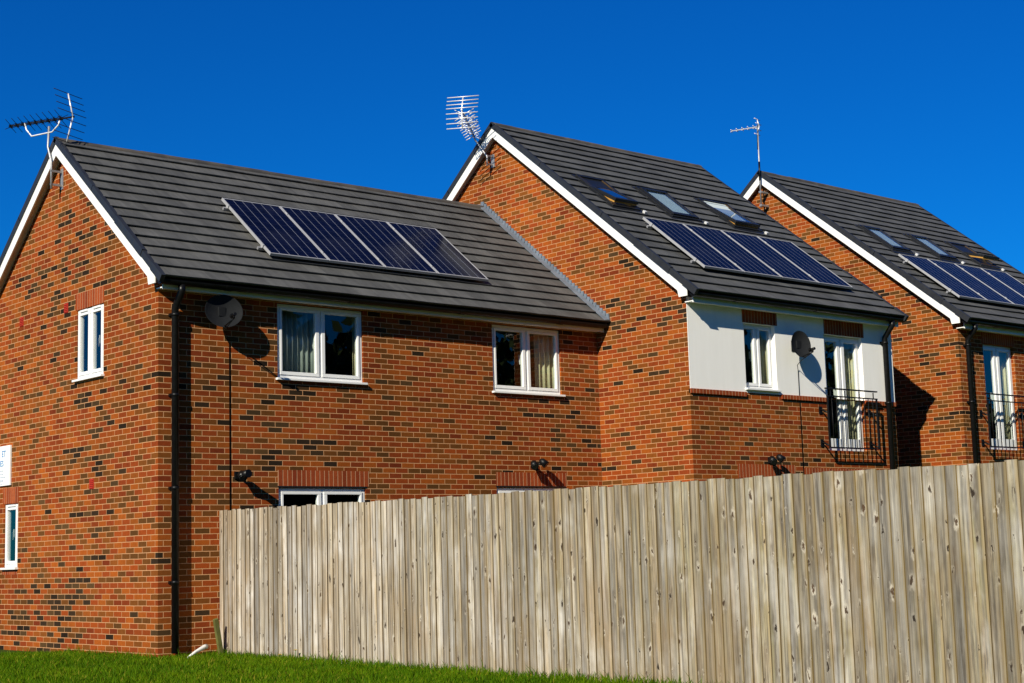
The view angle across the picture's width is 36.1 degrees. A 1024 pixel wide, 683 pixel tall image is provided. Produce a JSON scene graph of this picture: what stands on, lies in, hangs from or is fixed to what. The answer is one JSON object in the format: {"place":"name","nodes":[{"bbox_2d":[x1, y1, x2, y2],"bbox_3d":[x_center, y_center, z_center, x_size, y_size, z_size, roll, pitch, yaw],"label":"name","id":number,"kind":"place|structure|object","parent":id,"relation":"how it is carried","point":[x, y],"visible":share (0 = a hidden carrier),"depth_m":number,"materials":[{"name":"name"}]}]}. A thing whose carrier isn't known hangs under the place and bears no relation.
{"place":"outdoors","nodes":[
{"label":"outdoors","id":0,"kind":"place"},
{"bbox_2d":[0,642,742,682],"bbox_3d":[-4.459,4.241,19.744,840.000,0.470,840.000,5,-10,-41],"label":"lawn","id":1,"kind":"structure","parent":0,"point":[190,672],"depth_m":17.31,"materials":[{"name":"plant"}]},
{"bbox_2d":[187,644,208,657],"bbox_3d":[-4.009,3.933,19.885,0.068,0.165,0.505,-5,-8,21],"label":"plastic pipe","id":2,"kind":"object","parent":1,"relation":"on","point":[203,647],"visible":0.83,"depth_m":19.96,"materials":[{"name":"white plastic"}]},
{"bbox_2d":[213,618,223,654],"bbox_3d":[-3.765,3.826,20.145,0.071,0.549,0.238,-4,-8,17],"label":"wooden stake","id":3,"kind":"object","parent":1,"relation":"on","point":[217,634],"visible":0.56,"depth_m":20.12,"materials":[{"name":"green wood"}]},
{"bbox_2d":[0,136,610,657],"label":"brick house","id":4,"kind":"structure","parent":1,"relation":"on","point":[146,410],"depth_m":22.30,"materials":[{"name":"orange brick"}]},
{"bbox_2d":[0,445,11,485],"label":"wall sign","id":5,"kind":"object","parent":4,"relation":"attached to","point":[5,463],"visible":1,"depth_m":23.58,"materials":[{"name":"white plastic"}]},
{"bbox_2d":[0,504,17,569],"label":"window","id":6,"kind":"structure","parent":4,"relation":"in","point":[11,538],"depth_m":23.49,"materials":[{"name":"white plastic"}]},
{"bbox_2d":[5,88,85,189],"bbox_3d":[-6.879,-2.878,22.922,1.205,1.398,0.620,-5,-8,24],"label":"television aerial","id":7,"kind":"object","parent":4,"relation":"attached to","point":[52,184],"visible":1,"depth_m":22.82,"materials":[{"name":"metal"}]},
{"bbox_2d":[72,304,103,382],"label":"window","id":8,"kind":"structure","parent":4,"relation":"in","point":[91,344],"depth_m":21.86,"materials":[{"name":"white plastic"}]},
{"bbox_2d":[205,295,242,487],"bbox_3d":[-3.688,1.274,20.529,0.555,3.846,0.498,-6,-9,27],"label":"satellite dish","id":9,"kind":"object","parent":4,"relation":"attached to","point":[226,311],"visible":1,"depth_m":20.81,"materials":[{"name":"paint"}]},
{"bbox_2d":[234,469,251,481],"bbox_3d":[-3.566,1.775,20.740,0.148,0.154,0.277,5,-10,-41],"label":"security light","id":10,"kind":"object","parent":4,"relation":"attached to","point":[242,475],"visible":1,"depth_m":20.68,"materials":[{"name":"black plastic"}]},
{"bbox_2d":[221,198,328,261],"bbox_3d":[-3.474,-1.626,22.779,1.063,1.071,1.328,5,-10,-41],"label":"solar panel","id":11,"kind":"object","parent":4,"relation":"on","point":[274,230],"visible":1,"depth_m":22.74,"materials":[{"name":"glass"}]},
{"bbox_2d":[282,311,313,372],"bbox_3d":[-3.035,0.046,21.942,0.783,0.980,0.047,5,-10,-41],"label":"curtain","id":12,"kind":"object","parent":4,"relation":"attached to","point":[297,346],"depth_m":21.97,"materials":[{"name":"white fabric"}]},
{"bbox_2d":[276,304,367,384],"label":"window","id":13,"kind":"structure","parent":4,"relation":"in","point":[332,328],"depth_m":22.33,"materials":[{"name":"white plastic"}]},
{"bbox_2d":[279,488,364,506],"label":"window","id":14,"kind":"structure","parent":4,"relation":"in","point":[288,497],"depth_m":22.07,"materials":[{"name":"white plastic"}]},
{"bbox_2d":[280,206,384,268],"bbox_3d":[-2.697,-1.558,23.450,1.006,1.071,1.328,5,-10,-41],"label":"solar panel","id":15,"kind":"object","parent":4,"relation":"on","point":[333,238],"visible":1,"depth_m":23.41,"materials":[{"name":"glass"}]},
{"bbox_2d":[352,317,354,375],"bbox_3d":[-2.189,0.121,22.634,0.274,1.110,0.063,5,-10,-41],"label":"curtain","id":16,"kind":"object","parent":4,"relation":"hanging from","point":[353,345],"visible":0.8,"depth_m":22.58,"materials":[{"name":"beige fabric"}]},
{"bbox_2d":[335,214,438,275],"bbox_3d":[-1.943,-1.491,24.103,1.006,1.071,1.328,5,-10,-41],"label":"solar panel","id":17,"kind":"object","parent":4,"relation":"on","point":[387,245],"visible":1,"depth_m":24.06,"materials":[{"name":"glass"}]},
{"bbox_2d":[387,222,488,281],"bbox_3d":[-1.188,-1.424,24.756,1.006,1.071,1.328,5,-10,-41],"label":"solar panel","id":18,"kind":"object","parent":4,"relation":"on","point":[438,252],"visible":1,"depth_m":24.72,"materials":[{"name":"glass"}]},
{"bbox_2d":[492,325,565,396],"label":"window","id":19,"kind":"structure","parent":4,"relation":"in","point":[512,347],"depth_m":24.93,"materials":[{"name":"white plastic"}]},
{"bbox_2d":[497,488,563,493],"bbox_3d":[0.282,2.805,24.215,1.412,1.085,0.082,5,-10,-41],"label":"window","id":20,"kind":"structure","parent":4,"relation":"in","point":[499,490],"depth_m":24.13,"materials":[{"name":"white plastic"}]},
{"bbox_2d":[530,458,548,471],"bbox_3d":[0.395,1.908,24.216,0.334,0.205,0.253,5,-10,-41],"label":"security light","id":21,"kind":"object","parent":4,"relation":"attached to","point":[543,462],"visible":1,"depth_m":24.18,"materials":[{"name":"black plastic"}]},
{"bbox_2d":[533,334,553,388],"bbox_3d":[0.517,0.361,24.973,0.423,1.110,0.063,5,-10,-41],"label":"curtain","id":22,"kind":"object","parent":4,"relation":"hanging from","point":[543,360],"visible":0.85,"depth_m":24.97,"materials":[{"name":"beige fabric"}]},
{"bbox_2d":[219,459,1023,682],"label":"wooden fence","id":23,"kind":"object","parent":1,"relation":"on","point":[907,574],"visible":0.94,"depth_m":14.50,"materials":[{"name":"beige wood"}]},
{"bbox_2d":[442,122,908,486],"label":"brick house","id":24,"kind":"structure","parent":1,"relation":"on","point":[686,394],"depth_m":25.63,"materials":[{"name":"orange brick"}]},
{"bbox_2d":[446,95,494,167],"bbox_3d":[-0.726,-3.675,27.516,0.572,1.081,1.089,-4,-8,15],"label":"television aerial","id":25,"kind":"object","parent":24,"relation":"attached to","point":[466,122],"visible":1,"depth_m":27.27,"materials":[{"name":"metal"}]},
{"bbox_2d":[571,174,646,213],"bbox_3d":[1.640,-2.496,26.606,0.780,0.803,1.029,5,-10,-41],"label":"roof window","id":26,"kind":"structure","parent":24,"relation":"in","point":[615,199],"depth_m":26.43,"materials":[{"name":"glass"}]},
{"bbox_2d":[631,186,708,225],"bbox_3d":[2.766,-2.382,27.545,0.880,0.791,1.013,5,-10,-41],"label":"roof window","id":27,"kind":"structure","parent":24,"relation":"in","point":[672,208],"depth_m":27.49,"materials":[{"name":"blue glass"}]},
{"bbox_2d":[642,217,743,273],"bbox_3d":[2.930,-1.579,25.603,1.021,1.059,1.326,5,-10,-41],"label":"solar panel","id":28,"kind":"object","parent":24,"relation":"on","point":[696,248],"visible":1,"depth_m":25.56,"materials":[{"name":"glass"}]},
{"bbox_2d":[693,198,768,234],"bbox_3d":[3.991,-2.278,28.615,0.900,0.779,0.998,5,-10,-41],"label":"roof window","id":29,"kind":"structure","parent":24,"relation":"in","point":[726,213],"depth_m":28.47,"materials":[{"name":"blue glass"}]},
{"bbox_2d":[684,224,781,278],"bbox_3d":[3.674,-1.513,26.247,0.964,1.059,1.326,5,-10,-41],"label":"solar panel","id":30,"kind":"object","parent":24,"relation":"on","point":[736,253],"visible":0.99,"depth_m":26.21,"materials":[{"name":"glass"}]},
{"bbox_2d":[743,324,780,394],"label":"window","id":31,"kind":"structure","parent":24,"relation":"in","point":[753,380],"depth_m":25.26,"materials":[{"name":"white plastic"}]},
{"bbox_2d":[759,331,767,383],"bbox_3d":[4.107,0.296,25.516,0.264,1.120,0.063,5,-10,-41],"label":"curtain","id":32,"kind":"object","parent":24,"relation":"hanging from","point":[763,359],"visible":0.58,"depth_m":25.49,"materials":[{"name":"beige fabric"}]},
{"bbox_2d":[721,230,818,283],"bbox_3d":[4.397,-1.449,26.872,0.964,1.059,1.326,5,-10,-41],"label":"solar panel","id":33,"kind":"object","parent":24,"relation":"on","point":[772,258],"visible":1,"depth_m":26.84,"materials":[{"name":"glass"}]},
{"bbox_2d":[768,454,785,466],"bbox_3d":[4.172,1.888,24.876,0.334,0.205,0.253,5,-10,-41],"label":"security light","id":34,"kind":"object","parent":24,"relation":"attached to","point":[772,460],"visible":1,"depth_m":24.85,"materials":[{"name":"black plastic"}]},
{"bbox_2d":[791,331,815,473],"bbox_3d":[4.780,1.715,25.275,0.377,3.826,0.515,-3,-8,9],"label":"satellite dish","id":35,"kind":"object","parent":24,"relation":"attached to","point":[800,344],"visible":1,"depth_m":25.55,"materials":[{"name":"paint"}]},
{"bbox_2d":[757,236,852,288],"bbox_3d":[5.121,-1.385,27.497,0.964,1.059,1.326,5,-10,-41],"label":"solar panel","id":36,"kind":"object","parent":24,"relation":"on","point":[816,270],"visible":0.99,"depth_m":27.46,"materials":[{"name":"glass"}]},
{"bbox_2d":[823,335,863,451],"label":"french door","id":37,"kind":"structure","parent":24,"relation":"in","point":[833,346],"depth_m":26.71,"materials":[{"name":"white plastic"}]},
{"bbox_2d":[843,344,856,439],"bbox_3d":[5.841,0.904,26.942,0.303,1.960,0.063,5,-10,-41],"label":"curtain","id":38,"kind":"object","parent":24,"relation":"hanging from","point":[849,375],"visible":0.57,"depth_m":26.91,"materials":[{"name":"beige fabric"}]},
{"bbox_2d":[740,170,1023,466],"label":"brick house","id":39,"kind":"structure","parent":1,"relation":"on","point":[946,350],"depth_m":29.78,"materials":[{"name":"orange brick"}]},
{"bbox_2d":[730,118,768,207],"bbox_3d":[4.944,-3.652,32.660,0.656,1.878,0.355,-9,-11,42],"label":"television aerial","id":40,"kind":"object","parent":39,"relation":"attached to","point":[757,127],"visible":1,"depth_m":32.45,"materials":[{"name":"metal"}]},
{"bbox_2d":[854,224,918,256],"bbox_3d":[7.501,-2.023,31.440,0.820,0.741,0.951,5,-10,-41],"label":"roof window","id":41,"kind":"structure","parent":39,"relation":"in","point":[879,235],"depth_m":31.32,"materials":[{"name":"blue glass"}]},
{"bbox_2d":[902,233,964,264],"bbox_3d":[8.723,-1.914,32.497,0.820,0.741,0.951,5,-10,-41],"label":"roof window","id":42,"kind":"structure","parent":39,"relation":"in","point":[925,243],"depth_m":32.38,"materials":[{"name":"blue glass"}]},
{"bbox_2d":[898,254,986,301],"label":"solar panel","id":43,"kind":"object","parent":39,"relation":"on","point":[951,284],"visible":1,"depth_m":30.12,"materials":[{"name":"glass"}]},
{"bbox_2d":[928,259,1014,305],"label":"solar panel","id":44,"kind":"object","parent":39,"relation":"on","point":[988,293],"visible":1,"depth_m":30.77,"materials":[{"name":"glass"}]},
{"bbox_2d":[943,241,1004,271],"bbox_3d":[9.856,-1.814,33.476,0.820,0.741,0.951,5,-10,-41],"label":"roof window","id":45,"kind":"structure","parent":39,"relation":"in","point":[980,259],"depth_m":33.29,"materials":[{"name":"black glass"}]},
{"bbox_2d":[955,263,1023,306],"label":"solar panel","id":46,"kind":"object","parent":39,"relation":"on","point":[1000,287],"visible":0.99,"depth_m":31.46,"materials":[{"name":"glass"}]},
{"bbox_2d":[983,345,1016,449],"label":"french door","id":47,"kind":"structure","parent":39,"relation":"in","point":[990,353],"depth_m":29.76,"materials":[{"name":"white plastic"}]},
{"bbox_2d":[981,268,1023,296],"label":"solar panel","id":48,"kind":"object","parent":39,"relation":"on","point":[1011,282],"visible":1,"depth_m":32.27,"materials":[{"name":"glass"}]},
{"bbox_2d":[999,352,1010,439],"bbox_3d":[9.433,1.081,30.010,0.353,1.970,0.063,5,-10,-41],"label":"curtain","id":49,"kind":"object","parent":39,"relation":"hanging from","point":[1003,374],"visible":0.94,"depth_m":30.01,"materials":[{"name":"white fabric"}]},
{"bbox_2d":[0,0,1023,273],"label":"sky","id":50,"kind":"structure","parent":0,"point":[921,102],"materials":[{"name":"blue"}]}
]}

